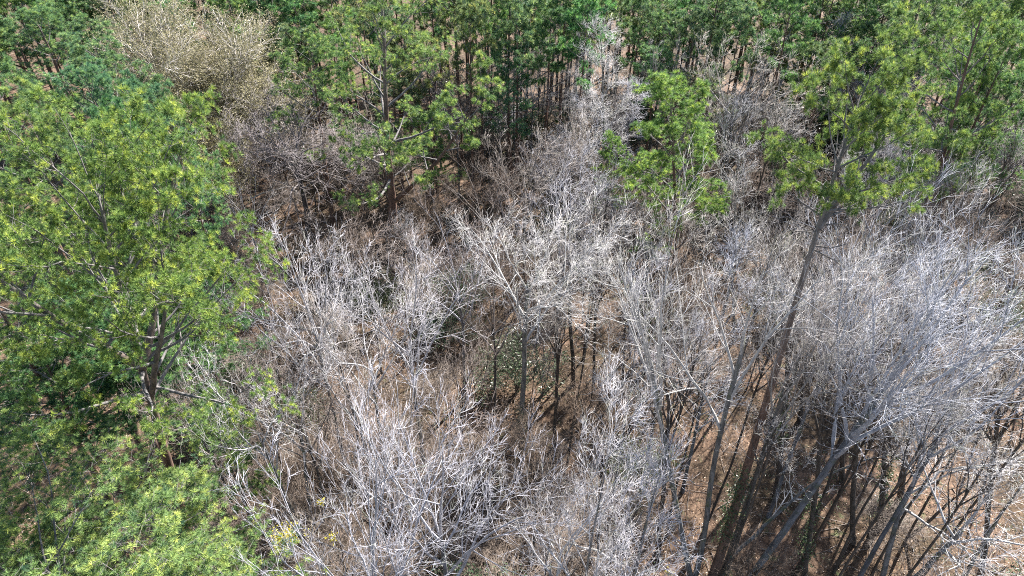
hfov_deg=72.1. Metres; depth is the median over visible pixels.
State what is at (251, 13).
pine tree
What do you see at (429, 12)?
pine tree
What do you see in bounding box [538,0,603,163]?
pine tree
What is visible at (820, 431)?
bare tree
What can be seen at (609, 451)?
bare tree
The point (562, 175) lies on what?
sapling
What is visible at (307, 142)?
sapling
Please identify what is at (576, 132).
sapling
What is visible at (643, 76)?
leafy shrub
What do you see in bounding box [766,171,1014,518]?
bare tree
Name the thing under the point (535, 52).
pine tree
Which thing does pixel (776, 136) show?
bare shrub
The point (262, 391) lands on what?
bare shrub
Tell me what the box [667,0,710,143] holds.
pine tree
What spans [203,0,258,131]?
pine tree
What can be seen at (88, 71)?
pine tree
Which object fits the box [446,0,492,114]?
pine tree
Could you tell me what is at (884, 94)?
pine tree
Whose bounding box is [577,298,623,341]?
bare shrub
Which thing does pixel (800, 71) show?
pine tree
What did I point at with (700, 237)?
bare shrub
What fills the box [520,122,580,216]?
sapling
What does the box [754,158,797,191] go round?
leafy shrub
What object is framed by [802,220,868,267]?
bare shrub
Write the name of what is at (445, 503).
bare shrub
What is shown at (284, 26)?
pine tree
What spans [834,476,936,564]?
bare shrub
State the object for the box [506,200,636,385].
bare tree
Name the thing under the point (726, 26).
pine tree
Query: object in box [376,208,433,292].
sapling
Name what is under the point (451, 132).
bare shrub
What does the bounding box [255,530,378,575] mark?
bare shrub
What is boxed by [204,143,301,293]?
bare tree
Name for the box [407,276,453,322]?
bare shrub
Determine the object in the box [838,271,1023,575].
bare tree
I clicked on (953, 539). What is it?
bare tree
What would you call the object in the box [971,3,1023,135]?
pine tree
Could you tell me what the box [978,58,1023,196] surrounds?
pine tree
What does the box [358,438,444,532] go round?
bare shrub
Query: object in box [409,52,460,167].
pine tree
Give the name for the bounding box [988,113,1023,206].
sapling
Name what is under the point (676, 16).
pine tree
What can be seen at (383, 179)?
sapling
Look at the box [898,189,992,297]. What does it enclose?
sapling
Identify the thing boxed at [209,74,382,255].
bare tree
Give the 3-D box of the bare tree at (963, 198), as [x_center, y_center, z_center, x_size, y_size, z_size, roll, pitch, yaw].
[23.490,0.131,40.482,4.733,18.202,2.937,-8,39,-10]
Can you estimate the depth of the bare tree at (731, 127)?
42.69 m
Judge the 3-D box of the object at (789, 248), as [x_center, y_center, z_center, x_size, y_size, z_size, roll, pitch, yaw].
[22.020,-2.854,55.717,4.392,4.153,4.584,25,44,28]
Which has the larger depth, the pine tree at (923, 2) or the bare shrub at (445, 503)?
the pine tree at (923, 2)
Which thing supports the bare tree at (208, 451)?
on the ground at (694, 508)
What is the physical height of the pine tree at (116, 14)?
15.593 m
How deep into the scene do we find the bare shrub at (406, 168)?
68.26 m
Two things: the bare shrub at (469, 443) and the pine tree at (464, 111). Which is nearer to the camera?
the bare shrub at (469, 443)
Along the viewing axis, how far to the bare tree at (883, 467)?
30.48 m
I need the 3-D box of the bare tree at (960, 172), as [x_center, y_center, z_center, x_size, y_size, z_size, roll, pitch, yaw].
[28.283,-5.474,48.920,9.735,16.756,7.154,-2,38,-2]
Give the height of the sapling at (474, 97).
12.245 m
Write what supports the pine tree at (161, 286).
on the ground at (694, 508)
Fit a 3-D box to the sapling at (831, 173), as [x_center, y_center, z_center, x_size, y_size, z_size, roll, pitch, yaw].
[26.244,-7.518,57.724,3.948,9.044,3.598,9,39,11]
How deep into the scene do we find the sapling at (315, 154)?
57.71 m
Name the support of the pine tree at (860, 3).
on the ground at (694, 508)
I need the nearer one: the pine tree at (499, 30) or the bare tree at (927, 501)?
the bare tree at (927, 501)
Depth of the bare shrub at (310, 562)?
34.07 m
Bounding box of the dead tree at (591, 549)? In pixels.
[546,524,622,570]
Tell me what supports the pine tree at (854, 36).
on the ground at (694, 508)
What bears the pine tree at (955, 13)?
on the ground at (694, 508)
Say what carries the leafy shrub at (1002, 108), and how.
on the ground at (694, 508)
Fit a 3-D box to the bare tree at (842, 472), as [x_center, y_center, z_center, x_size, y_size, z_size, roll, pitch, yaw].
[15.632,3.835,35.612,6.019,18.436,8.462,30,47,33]
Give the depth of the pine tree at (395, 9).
71.24 m
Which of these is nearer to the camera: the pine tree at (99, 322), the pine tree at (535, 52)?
the pine tree at (99, 322)
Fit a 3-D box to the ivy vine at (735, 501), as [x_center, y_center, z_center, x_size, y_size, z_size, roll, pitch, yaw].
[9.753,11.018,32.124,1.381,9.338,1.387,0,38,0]
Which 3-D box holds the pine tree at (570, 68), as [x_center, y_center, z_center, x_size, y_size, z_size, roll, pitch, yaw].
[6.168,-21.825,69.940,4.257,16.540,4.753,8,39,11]
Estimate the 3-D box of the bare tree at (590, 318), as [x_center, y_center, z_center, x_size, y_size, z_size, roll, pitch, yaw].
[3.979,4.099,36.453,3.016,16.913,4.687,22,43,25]
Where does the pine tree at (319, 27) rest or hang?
on the ground at (694, 508)
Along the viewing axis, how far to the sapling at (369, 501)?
29.33 m
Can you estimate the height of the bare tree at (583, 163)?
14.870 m
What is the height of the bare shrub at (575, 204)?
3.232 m
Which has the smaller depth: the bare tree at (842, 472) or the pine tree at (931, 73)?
the bare tree at (842, 472)
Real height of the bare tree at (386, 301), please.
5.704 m
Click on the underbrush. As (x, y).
(576, 356)
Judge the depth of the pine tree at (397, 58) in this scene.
74.69 m
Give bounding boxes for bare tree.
[54,0,329,195]
[115,322,255,515]
[174,314,338,541]
[201,367,496,575]
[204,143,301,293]
[206,209,376,492]
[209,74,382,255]
[223,324,372,528]
[245,214,446,499]
[268,303,507,575]
[290,288,409,502]
[320,219,492,490]
[331,349,596,575]
[373,165,537,399]
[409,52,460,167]
[412,130,544,295]
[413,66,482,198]
[414,202,571,422]
[439,181,637,471]
[465,121,589,300]
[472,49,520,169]
[477,351,707,575]
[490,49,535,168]
[495,141,622,382]
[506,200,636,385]
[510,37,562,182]
[513,252,602,458]
[515,89,635,283]
[519,345,663,575]
[527,13,558,128]
[528,29,563,137]
[534,64,591,196]
[541,4,584,150]
[545,132,881,575]
[557,87,613,196]
[558,231,627,466]
[560,225,642,405]
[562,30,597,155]
[566,10,637,233]
[570,173,639,360]
[577,37,631,148]
[578,11,627,93]
[579,205,719,374]
[580,219,764,480]
[589,241,681,522]
[591,421,700,575]
[592,282,736,561]
[595,197,671,392]
[598,73,657,215]
[634,304,737,565]
[637,188,715,383]
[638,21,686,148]
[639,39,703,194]
[653,83,741,207]
[662,335,742,537]
[667,216,771,493]
[679,30,826,223]
[686,84,763,321]
[691,130,776,343]
[700,292,818,534]
[706,393,822,575]
[709,82,827,224]
[709,216,854,495]
[715,169,825,382]
[718,207,936,575]
[721,89,804,317]
[724,264,926,575]
[732,25,791,165]
[735,98,815,308]
[738,207,908,422]
[747,144,1023,575]
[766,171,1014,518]
[771,202,917,483]
[782,199,942,545]
[790,356,940,575]
[795,383,916,575]
[796,142,864,315]
[800,336,910,546]
[802,253,1019,529]
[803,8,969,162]
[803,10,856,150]
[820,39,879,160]
[832,382,963,573]
[833,112,936,312]
[837,247,926,444]
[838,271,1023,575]
[838,369,992,575]
[842,198,943,390]
[848,235,941,404]
[849,130,1023,415]
[852,377,1023,575]
[858,204,1017,499]
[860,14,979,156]
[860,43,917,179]
[863,239,1013,491]
[865,106,1022,281]
[865,146,1000,397]
[865,164,962,350]
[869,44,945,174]
[869,387,988,575]
[871,231,965,394]
[879,122,977,289]
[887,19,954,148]
[895,307,1023,558]
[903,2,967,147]
[906,425,1023,575]
[909,126,1023,363]
[922,353,1023,575]
[926,306,1023,575]
[955,123,1023,291]
[980,351,1022,431]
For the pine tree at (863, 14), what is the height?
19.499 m
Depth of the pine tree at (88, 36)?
62.46 m
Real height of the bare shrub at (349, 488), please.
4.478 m
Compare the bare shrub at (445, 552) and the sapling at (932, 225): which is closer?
the bare shrub at (445, 552)
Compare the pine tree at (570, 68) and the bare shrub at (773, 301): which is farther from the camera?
the pine tree at (570, 68)
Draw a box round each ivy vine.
[513,403,529,467]
[639,325,654,367]
[709,461,754,575]
[773,385,793,486]
[794,493,825,575]
[868,456,900,511]
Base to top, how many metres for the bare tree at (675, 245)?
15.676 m
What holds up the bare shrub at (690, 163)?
on the ground at (694, 508)
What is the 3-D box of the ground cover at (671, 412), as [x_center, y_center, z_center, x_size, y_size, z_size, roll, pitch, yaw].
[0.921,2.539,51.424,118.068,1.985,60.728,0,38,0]
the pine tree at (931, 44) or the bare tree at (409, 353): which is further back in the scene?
the pine tree at (931, 44)
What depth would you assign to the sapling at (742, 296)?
45.83 m
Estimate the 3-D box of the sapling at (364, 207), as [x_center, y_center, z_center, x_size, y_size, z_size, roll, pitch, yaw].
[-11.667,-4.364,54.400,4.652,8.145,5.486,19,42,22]
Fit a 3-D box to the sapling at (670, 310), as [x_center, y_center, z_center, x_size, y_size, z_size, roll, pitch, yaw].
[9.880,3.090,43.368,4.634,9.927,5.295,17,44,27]
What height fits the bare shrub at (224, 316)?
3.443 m
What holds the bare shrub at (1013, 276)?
on the ground at (694, 508)
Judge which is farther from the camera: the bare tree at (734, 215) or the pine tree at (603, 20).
the pine tree at (603, 20)
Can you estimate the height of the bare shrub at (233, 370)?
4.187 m
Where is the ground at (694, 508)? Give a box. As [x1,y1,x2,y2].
[0,0,1023,575]
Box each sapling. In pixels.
[122,195,187,253]
[153,142,238,287]
[153,162,211,236]
[199,255,300,393]
[201,480,239,513]
[207,484,293,539]
[209,320,319,491]
[223,144,269,209]
[230,392,307,495]
[233,122,297,211]
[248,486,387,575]
[249,438,293,469]
[261,118,323,212]
[271,231,340,316]
[278,130,317,197]
[284,127,335,224]
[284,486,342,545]
[296,203,410,374]
[300,199,385,347]
[301,444,435,574]
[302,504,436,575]
[308,125,350,207]
[313,140,374,221]
[313,350,401,482]
[318,91,406,251]
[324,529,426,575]
[326,172,385,268]
[331,124,371,189]
[343,134,417,272]
[358,227,455,353]
[360,110,411,195]
[364,384,439,545]
[375,206,435,296]
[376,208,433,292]
[387,165,453,267]
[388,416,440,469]
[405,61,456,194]
[409,442,493,528]
[431,314,513,480]
[441,297,511,407]
[445,55,503,176]
[455,388,549,516]
[466,243,543,315]
[466,493,509,534]
[470,113,512,218]
[482,421,606,575]
[484,197,534,270]
[500,297,568,437]
[500,400,563,481]
[504,291,576,364]
[510,436,604,575]
[511,40,541,167]
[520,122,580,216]
[524,134,579,250]
[528,152,570,227]
[541,554,654,575]
[544,131,587,269]
[546,354,665,549]
[552,101,601,233]
[552,147,600,240]
[553,358,619,444]
[555,101,616,155]
[560,176,621,323]
[563,152,639,252]
[568,78,624,193]
[569,462,684,575]
[586,160,623,232]
[591,88,644,216]
[591,144,644,232]
[593,77,646,172]
[601,274,649,357]
[603,425,689,572]
[615,54,675,162]
[616,165,690,271]
[623,228,703,346]
[626,274,711,358]
[630,188,683,327]
[636,238,714,360]
[644,256,719,393]
[651,120,704,189]
[651,137,724,200]
[658,162,739,290]
[659,163,712,264]
[671,262,732,347]
[690,163,744,226]
[697,182,760,241]
[702,503,804,575]
[709,161,773,261]
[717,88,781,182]
[720,262,789,337]
[725,219,818,332]
[730,144,805,272]
[733,230,824,389]
[750,187,795,255]
[750,226,845,332]
[776,268,839,362]
[781,157,842,292]
[782,145,820,214]
[783,176,843,261]
[814,149,858,227]
[830,84,919,225]
[831,91,863,162]
[837,219,892,301]
[848,113,927,232]
[849,119,944,226]
[878,139,938,261]
[883,207,967,248]
[890,187,1000,318]
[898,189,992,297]
[899,175,993,306]
[915,545,994,575]
[922,149,1007,186]
[932,216,993,277]
[958,268,1023,365]
[971,158,1023,287]
[973,116,1023,215]
[978,234,1023,342]
[981,245,1023,330]
[982,129,1023,208]
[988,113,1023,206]
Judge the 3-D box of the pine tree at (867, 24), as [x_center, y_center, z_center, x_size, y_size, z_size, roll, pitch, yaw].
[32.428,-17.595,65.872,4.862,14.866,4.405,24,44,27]
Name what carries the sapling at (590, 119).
on the ground at (694, 508)
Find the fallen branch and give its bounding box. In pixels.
[250,181,296,198]
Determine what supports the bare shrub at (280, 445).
on the ground at (694, 508)
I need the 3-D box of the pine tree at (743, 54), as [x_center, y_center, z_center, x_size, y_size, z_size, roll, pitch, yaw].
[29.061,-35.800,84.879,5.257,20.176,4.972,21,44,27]
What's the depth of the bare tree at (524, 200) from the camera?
47.69 m
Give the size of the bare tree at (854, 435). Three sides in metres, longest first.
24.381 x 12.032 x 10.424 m
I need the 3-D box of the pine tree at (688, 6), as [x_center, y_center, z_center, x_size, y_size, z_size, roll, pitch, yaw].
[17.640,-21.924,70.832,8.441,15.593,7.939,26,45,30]
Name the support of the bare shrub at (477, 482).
on the ground at (694, 508)
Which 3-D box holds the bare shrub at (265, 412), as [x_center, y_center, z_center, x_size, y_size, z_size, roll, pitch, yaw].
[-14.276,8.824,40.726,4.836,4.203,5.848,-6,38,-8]
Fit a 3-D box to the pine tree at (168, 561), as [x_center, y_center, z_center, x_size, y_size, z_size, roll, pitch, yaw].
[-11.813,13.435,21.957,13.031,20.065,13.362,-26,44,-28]
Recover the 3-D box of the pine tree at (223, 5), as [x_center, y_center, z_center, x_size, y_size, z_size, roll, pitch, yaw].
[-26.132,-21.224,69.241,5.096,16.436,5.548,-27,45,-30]
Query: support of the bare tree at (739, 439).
on the ground at (694, 508)
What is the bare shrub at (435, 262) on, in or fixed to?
on the ground at (694, 508)
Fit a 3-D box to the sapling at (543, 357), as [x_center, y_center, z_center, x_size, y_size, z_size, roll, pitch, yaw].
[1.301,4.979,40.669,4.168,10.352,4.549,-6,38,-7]
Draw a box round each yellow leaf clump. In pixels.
[265,521,308,552]
[317,497,325,506]
[324,531,337,544]
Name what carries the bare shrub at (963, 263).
on the ground at (694, 508)
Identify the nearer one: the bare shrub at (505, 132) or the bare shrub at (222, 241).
the bare shrub at (222, 241)
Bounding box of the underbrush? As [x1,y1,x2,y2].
[0,8,1023,575]
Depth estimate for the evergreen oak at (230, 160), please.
56.46 m
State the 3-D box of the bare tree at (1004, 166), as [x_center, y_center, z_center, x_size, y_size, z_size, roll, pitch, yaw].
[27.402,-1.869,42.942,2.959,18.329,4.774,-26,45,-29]
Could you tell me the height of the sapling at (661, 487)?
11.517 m
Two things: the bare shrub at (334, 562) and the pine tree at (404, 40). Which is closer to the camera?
the bare shrub at (334, 562)
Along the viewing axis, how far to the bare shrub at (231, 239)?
56.48 m
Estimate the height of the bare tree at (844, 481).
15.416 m
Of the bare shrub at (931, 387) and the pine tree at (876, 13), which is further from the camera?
the pine tree at (876, 13)
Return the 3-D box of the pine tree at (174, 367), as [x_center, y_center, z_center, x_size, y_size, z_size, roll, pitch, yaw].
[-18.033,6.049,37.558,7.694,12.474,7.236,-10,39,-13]
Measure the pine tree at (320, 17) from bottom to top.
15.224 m
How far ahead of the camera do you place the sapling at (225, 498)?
37.79 m
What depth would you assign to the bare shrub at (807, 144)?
71.13 m
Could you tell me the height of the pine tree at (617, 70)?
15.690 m
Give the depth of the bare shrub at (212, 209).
59.36 m
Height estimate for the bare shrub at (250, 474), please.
3.766 m
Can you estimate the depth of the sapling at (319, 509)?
36.82 m
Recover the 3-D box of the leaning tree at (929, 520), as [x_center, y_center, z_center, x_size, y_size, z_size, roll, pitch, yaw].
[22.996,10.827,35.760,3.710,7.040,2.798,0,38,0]
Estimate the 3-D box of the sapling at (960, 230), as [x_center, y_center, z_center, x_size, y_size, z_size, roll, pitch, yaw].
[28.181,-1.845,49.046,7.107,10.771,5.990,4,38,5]
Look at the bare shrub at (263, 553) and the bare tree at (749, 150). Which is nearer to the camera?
the bare shrub at (263, 553)
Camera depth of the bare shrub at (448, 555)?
34.95 m
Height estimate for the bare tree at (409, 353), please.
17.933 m
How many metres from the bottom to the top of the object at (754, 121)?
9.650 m
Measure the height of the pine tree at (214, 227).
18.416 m
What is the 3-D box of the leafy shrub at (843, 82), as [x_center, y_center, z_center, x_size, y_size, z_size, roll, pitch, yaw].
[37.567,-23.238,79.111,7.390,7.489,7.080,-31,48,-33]
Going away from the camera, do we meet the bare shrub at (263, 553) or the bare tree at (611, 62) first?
the bare shrub at (263, 553)
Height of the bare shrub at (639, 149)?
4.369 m
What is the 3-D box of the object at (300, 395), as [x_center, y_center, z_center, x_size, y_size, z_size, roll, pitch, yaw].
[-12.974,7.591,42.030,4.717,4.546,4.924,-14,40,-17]
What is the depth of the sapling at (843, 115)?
67.57 m
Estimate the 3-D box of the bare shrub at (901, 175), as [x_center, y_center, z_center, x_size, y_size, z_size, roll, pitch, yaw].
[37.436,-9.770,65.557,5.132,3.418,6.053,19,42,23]
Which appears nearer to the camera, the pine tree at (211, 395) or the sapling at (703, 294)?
the pine tree at (211, 395)
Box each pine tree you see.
[0,0,46,146]
[0,0,57,133]
[0,0,78,148]
[0,0,118,181]
[0,22,72,160]
[0,28,34,160]
[0,52,94,306]
[0,72,134,310]
[0,81,301,575]
[0,84,13,117]
[0,165,97,390]
[0,240,114,504]
[0,303,131,505]
[0,358,106,496]
[0,396,327,575]
[0,487,130,575]
[1,15,41,110]
[2,4,25,71]
[10,1,83,121]
[11,0,63,78]
[19,2,69,112]
[22,6,56,90]
[22,274,190,472]
[24,0,117,73]
[25,0,87,105]
[41,0,101,90]
[41,52,185,268]
[49,0,111,86]
[49,16,114,86]
[50,321,204,462]
[56,18,184,228]
[65,0,102,61]
[77,0,125,63]
[78,309,238,475]
[80,21,150,69]
[80,93,202,356]
[83,69,199,297]
[88,0,155,61]
[89,0,132,57]
[114,0,158,54]
[114,5,160,58]
[133,263,275,446]
[140,477,249,573]
[143,0,198,59]
[146,108,240,347]
[150,0,211,56]
[179,407,285,552]
[181,0,224,36]
[183,379,248,489]
[184,0,259,31]
[188,0,211,16]
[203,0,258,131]
[204,0,260,146]
[212,562,260,575]
[225,0,311,133]
[229,0,280,64]
[229,26,279,168]
[250,0,297,134]
[254,26,301,140]
[262,24,355,228]
[266,0,352,133]
[268,0,326,146]
[272,21,323,167]
[273,0,326,126]
[295,0,336,115]
[308,0,358,134]
[318,0,505,292]
[319,33,354,168]
[320,0,360,117]
[329,0,350,90]
[329,0,395,184]
[337,11,379,149]
[351,1,399,79]
[353,0,380,102]
[355,0,386,87]
[364,0,406,112]
[366,68,428,203]
[372,2,408,120]
[374,23,420,135]
[375,45,423,177]
[383,106,470,234]
[389,0,420,96]
[391,8,422,132]
[393,28,453,197]
[406,0,454,147]
[414,0,450,125]
[417,1,460,110]
[421,3,452,96]
[429,0,477,141]
[431,0,482,157]
[445,0,497,204]
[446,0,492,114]
[455,0,507,158]
[458,0,505,185]
[477,38,537,202]
[479,0,538,184]
[482,0,505,143]
[486,32,489,82]
[487,0,522,94]
[488,0,547,201]
[495,0,558,165]
[503,12,535,139]
[523,0,578,187]
[525,10,535,121]
[530,12,578,155]
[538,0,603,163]
[543,4,567,103]
[547,0,570,113]
[547,13,590,124]
[554,0,595,143]
[554,10,606,135]
[554,99,577,145]
[556,0,618,197]
[572,0,620,107]
[573,0,612,159]
[573,53,577,93]
[584,52,588,103]
[585,0,631,150]
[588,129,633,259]
[601,0,627,124]
[610,0,690,105]
[613,0,640,100]
[613,20,617,68]
[614,27,620,80]
[616,0,664,153]
[618,68,732,340]
[620,0,663,108]
[623,0,638,103]
[625,5,675,144]
[625,6,633,64]
[627,41,675,181]
[641,0,672,106]
[653,5,700,149]
[661,0,737,142]
[663,11,726,181]
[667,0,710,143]
[678,66,734,201]
[684,0,722,107]
[686,0,718,96]
[686,0,748,165]
[694,0,747,150]
[703,2,755,121]
[708,0,939,575]
[709,0,771,176]
[716,0,746,105]
[723,0,772,148]
[729,0,772,104]
[738,0,815,148]
[739,18,751,72]
[744,41,811,166]
[745,3,776,109]
[748,14,802,129]
[749,0,821,197]
[757,0,878,131]
[775,0,818,93]
[779,41,843,157]
[787,0,829,113]
[789,35,854,199]
[795,0,857,149]
[801,0,866,139]
[810,0,901,141]
[814,0,878,125]
[817,109,833,151]
[832,16,894,168]
[837,0,918,184]
[838,0,913,145]
[842,12,890,88]
[853,0,891,80]
[855,0,973,168]
[856,34,913,161]
[865,29,930,171]
[872,0,1023,343]
[877,1,930,35]
[886,0,961,141]
[889,14,1023,320]
[889,68,1005,311]
[903,0,1019,195]
[907,0,980,145]
[933,0,972,107]
[934,1,1009,153]
[935,0,996,123]
[937,40,1005,157]
[938,1,1006,121]
[945,59,1020,184]
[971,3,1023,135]
[976,0,1023,96]
[977,0,1023,140]
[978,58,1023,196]
[986,31,1023,161]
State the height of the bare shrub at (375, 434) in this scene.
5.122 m
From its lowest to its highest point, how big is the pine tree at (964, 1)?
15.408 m
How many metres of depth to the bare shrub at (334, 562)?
33.63 m
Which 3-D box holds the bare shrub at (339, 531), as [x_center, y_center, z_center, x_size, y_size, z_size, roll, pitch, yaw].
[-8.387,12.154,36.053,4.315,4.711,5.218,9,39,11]
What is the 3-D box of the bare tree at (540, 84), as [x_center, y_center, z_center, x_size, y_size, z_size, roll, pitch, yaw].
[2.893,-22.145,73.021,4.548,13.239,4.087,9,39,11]
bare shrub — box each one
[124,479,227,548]
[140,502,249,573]
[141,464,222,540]
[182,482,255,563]
[188,229,244,258]
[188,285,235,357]
[189,484,296,575]
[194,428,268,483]
[197,192,246,230]
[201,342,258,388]
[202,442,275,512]
[209,216,255,257]
[215,243,255,273]
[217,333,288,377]
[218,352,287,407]
[221,445,317,534]
[221,513,321,575]
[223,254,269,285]
[226,145,282,178]
[230,441,320,532]
[230,550,297,575]
[231,166,260,189]
[231,265,287,315]
[231,399,301,464]
[232,365,314,453]
[240,162,314,208]
[244,312,300,372]
[251,541,349,575]
[252,421,353,512]
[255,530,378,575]
[256,510,332,573]
[258,463,332,538]
[260,181,301,221]
[283,435,369,518]
[287,418,367,505]
[287,537,364,575]
[293,300,351,367]
[300,485,382,565]
[303,340,357,381]
[306,428,396,509]
[308,384,388,451]
[310,161,361,200]
[315,505,382,574]
[318,403,404,496]
[330,540,428,575]
[341,526,426,575]
[346,145,405,176]
[347,167,385,198]
[350,547,428,575]
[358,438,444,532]
[369,146,431,174]
[371,534,441,575]
[377,417,427,468]
[380,481,473,558]
[388,520,508,575]
[389,431,480,537]
[400,361,478,430]
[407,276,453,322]
[407,519,481,575]
[409,246,444,291]
[410,471,479,540]
[412,495,491,570]
[413,447,518,531]
[413,457,498,521]
[415,443,480,487]
[417,264,451,295]
[434,512,526,575]
[435,112,473,141]
[442,459,527,543]
[443,420,508,468]
[447,243,488,277]
[453,544,556,575]
[458,121,506,159]
[458,449,516,497]
[468,155,501,196]
[469,171,522,221]
[471,250,522,288]
[476,499,565,575]
[493,457,573,535]
[494,233,529,268]
[494,443,589,523]
[498,119,534,159]
[505,243,557,297]
[508,508,588,569]
[511,566,563,575]
[519,522,576,575]
[523,484,611,573]
[526,420,581,467]
[532,227,581,275]
[536,276,586,324]
[537,183,592,228]
[541,510,634,575]
[544,187,598,218]
[554,177,615,206]
[576,469,670,559]
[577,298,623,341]
[577,546,626,575]
[579,242,625,287]
[582,216,642,280]
[602,435,687,515]
[605,377,666,444]
[609,560,662,575]
[621,138,671,174]
[649,278,711,349]
[656,214,725,258]
[681,150,706,171]
[719,341,762,381]
[730,270,819,332]
[753,114,799,167]
[758,358,807,402]
[785,134,823,157]
[796,316,846,354]
[798,338,854,392]
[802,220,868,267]
[816,206,887,270]
[819,233,876,268]
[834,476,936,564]
[851,339,895,370]
[869,197,906,239]
[870,222,916,253]
[891,159,930,198]
[898,237,1002,299]
[905,337,956,400]
[908,107,940,132]
[909,371,957,410]
[918,282,977,318]
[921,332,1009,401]
[939,356,1008,420]
[949,184,987,224]
[970,325,1021,370]
[979,204,1023,244]
[993,166,1023,197]
[993,261,1023,293]
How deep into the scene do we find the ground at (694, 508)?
47.89 m
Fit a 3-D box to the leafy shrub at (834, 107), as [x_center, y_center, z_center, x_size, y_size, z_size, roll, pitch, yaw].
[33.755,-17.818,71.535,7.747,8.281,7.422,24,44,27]
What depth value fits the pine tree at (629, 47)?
92.15 m
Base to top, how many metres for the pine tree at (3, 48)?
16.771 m
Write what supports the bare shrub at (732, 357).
on the ground at (694, 508)
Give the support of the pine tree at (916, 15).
on the ground at (694, 508)
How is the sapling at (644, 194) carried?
on the ground at (694, 508)
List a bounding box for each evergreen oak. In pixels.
[120,100,218,236]
[185,106,259,235]
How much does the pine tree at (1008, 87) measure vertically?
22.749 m
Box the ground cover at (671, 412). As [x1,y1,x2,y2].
[1,134,1023,575]
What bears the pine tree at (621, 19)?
on the ground at (694, 508)
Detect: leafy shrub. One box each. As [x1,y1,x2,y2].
[161,379,240,454]
[180,344,283,413]
[181,241,248,268]
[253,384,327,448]
[254,389,324,436]
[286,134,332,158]
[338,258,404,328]
[412,290,485,349]
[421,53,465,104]
[424,258,499,317]
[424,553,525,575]
[461,327,571,408]
[463,105,506,146]
[511,105,562,149]
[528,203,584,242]
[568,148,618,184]
[590,125,654,156]
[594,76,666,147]
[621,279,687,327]
[625,53,679,102]
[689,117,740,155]
[716,100,751,133]
[745,125,788,156]
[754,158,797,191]
[758,84,818,136]
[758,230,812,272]
[765,150,827,194]
[803,80,867,145]
[815,97,897,163]
[829,61,875,96]
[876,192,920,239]
[888,153,914,170]
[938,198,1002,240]
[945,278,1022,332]
[973,92,1016,121]
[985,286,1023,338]
[999,180,1023,222]
[1006,562,1023,575]
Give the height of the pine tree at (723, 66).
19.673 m
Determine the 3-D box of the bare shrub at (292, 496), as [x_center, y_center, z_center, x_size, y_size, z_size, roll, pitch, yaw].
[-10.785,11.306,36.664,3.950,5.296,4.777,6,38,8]
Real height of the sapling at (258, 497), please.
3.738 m
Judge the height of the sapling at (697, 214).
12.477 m
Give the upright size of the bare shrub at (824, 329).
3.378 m
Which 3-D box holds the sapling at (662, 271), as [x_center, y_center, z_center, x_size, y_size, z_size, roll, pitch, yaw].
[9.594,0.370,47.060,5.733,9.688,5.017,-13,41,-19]
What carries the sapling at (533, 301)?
on the ground at (694, 508)
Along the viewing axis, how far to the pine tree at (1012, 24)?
70.12 m
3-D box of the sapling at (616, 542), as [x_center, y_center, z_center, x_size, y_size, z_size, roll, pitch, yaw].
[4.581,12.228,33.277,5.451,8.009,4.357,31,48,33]
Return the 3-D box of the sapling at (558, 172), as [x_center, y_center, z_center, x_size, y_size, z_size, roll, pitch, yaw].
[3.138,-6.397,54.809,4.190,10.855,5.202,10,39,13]
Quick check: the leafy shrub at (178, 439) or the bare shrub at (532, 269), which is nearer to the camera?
the leafy shrub at (178, 439)
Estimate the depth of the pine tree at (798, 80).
61.21 m
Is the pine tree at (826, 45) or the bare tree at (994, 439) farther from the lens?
the pine tree at (826, 45)
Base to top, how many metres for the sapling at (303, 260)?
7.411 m
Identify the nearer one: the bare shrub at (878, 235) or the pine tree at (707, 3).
the bare shrub at (878, 235)
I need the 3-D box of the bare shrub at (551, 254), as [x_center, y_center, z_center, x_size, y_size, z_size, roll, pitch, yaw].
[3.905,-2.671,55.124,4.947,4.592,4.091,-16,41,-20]
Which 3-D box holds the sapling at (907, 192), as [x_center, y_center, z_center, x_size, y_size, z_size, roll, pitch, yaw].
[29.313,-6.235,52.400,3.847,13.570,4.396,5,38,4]
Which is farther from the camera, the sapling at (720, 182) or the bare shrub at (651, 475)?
the sapling at (720, 182)
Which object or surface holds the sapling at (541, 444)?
on the ground at (694, 508)
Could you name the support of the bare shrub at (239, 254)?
on the ground at (694, 508)
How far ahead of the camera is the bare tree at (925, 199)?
41.62 m
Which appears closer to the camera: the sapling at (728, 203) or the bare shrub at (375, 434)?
the bare shrub at (375, 434)
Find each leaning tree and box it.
[734,441,915,555]
[908,453,1018,539]
[944,473,1023,575]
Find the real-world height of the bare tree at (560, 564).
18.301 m
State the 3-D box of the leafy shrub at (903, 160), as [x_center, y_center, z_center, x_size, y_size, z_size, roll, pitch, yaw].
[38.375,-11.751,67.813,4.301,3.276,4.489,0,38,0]
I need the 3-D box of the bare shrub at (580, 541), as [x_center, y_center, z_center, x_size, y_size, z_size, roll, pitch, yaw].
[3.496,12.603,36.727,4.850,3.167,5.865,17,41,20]
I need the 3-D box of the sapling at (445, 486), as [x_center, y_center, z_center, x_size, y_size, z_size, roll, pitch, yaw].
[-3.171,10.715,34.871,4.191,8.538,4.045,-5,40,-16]
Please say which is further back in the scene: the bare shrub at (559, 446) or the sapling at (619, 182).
the sapling at (619, 182)
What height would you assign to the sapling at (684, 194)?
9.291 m
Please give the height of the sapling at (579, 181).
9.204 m

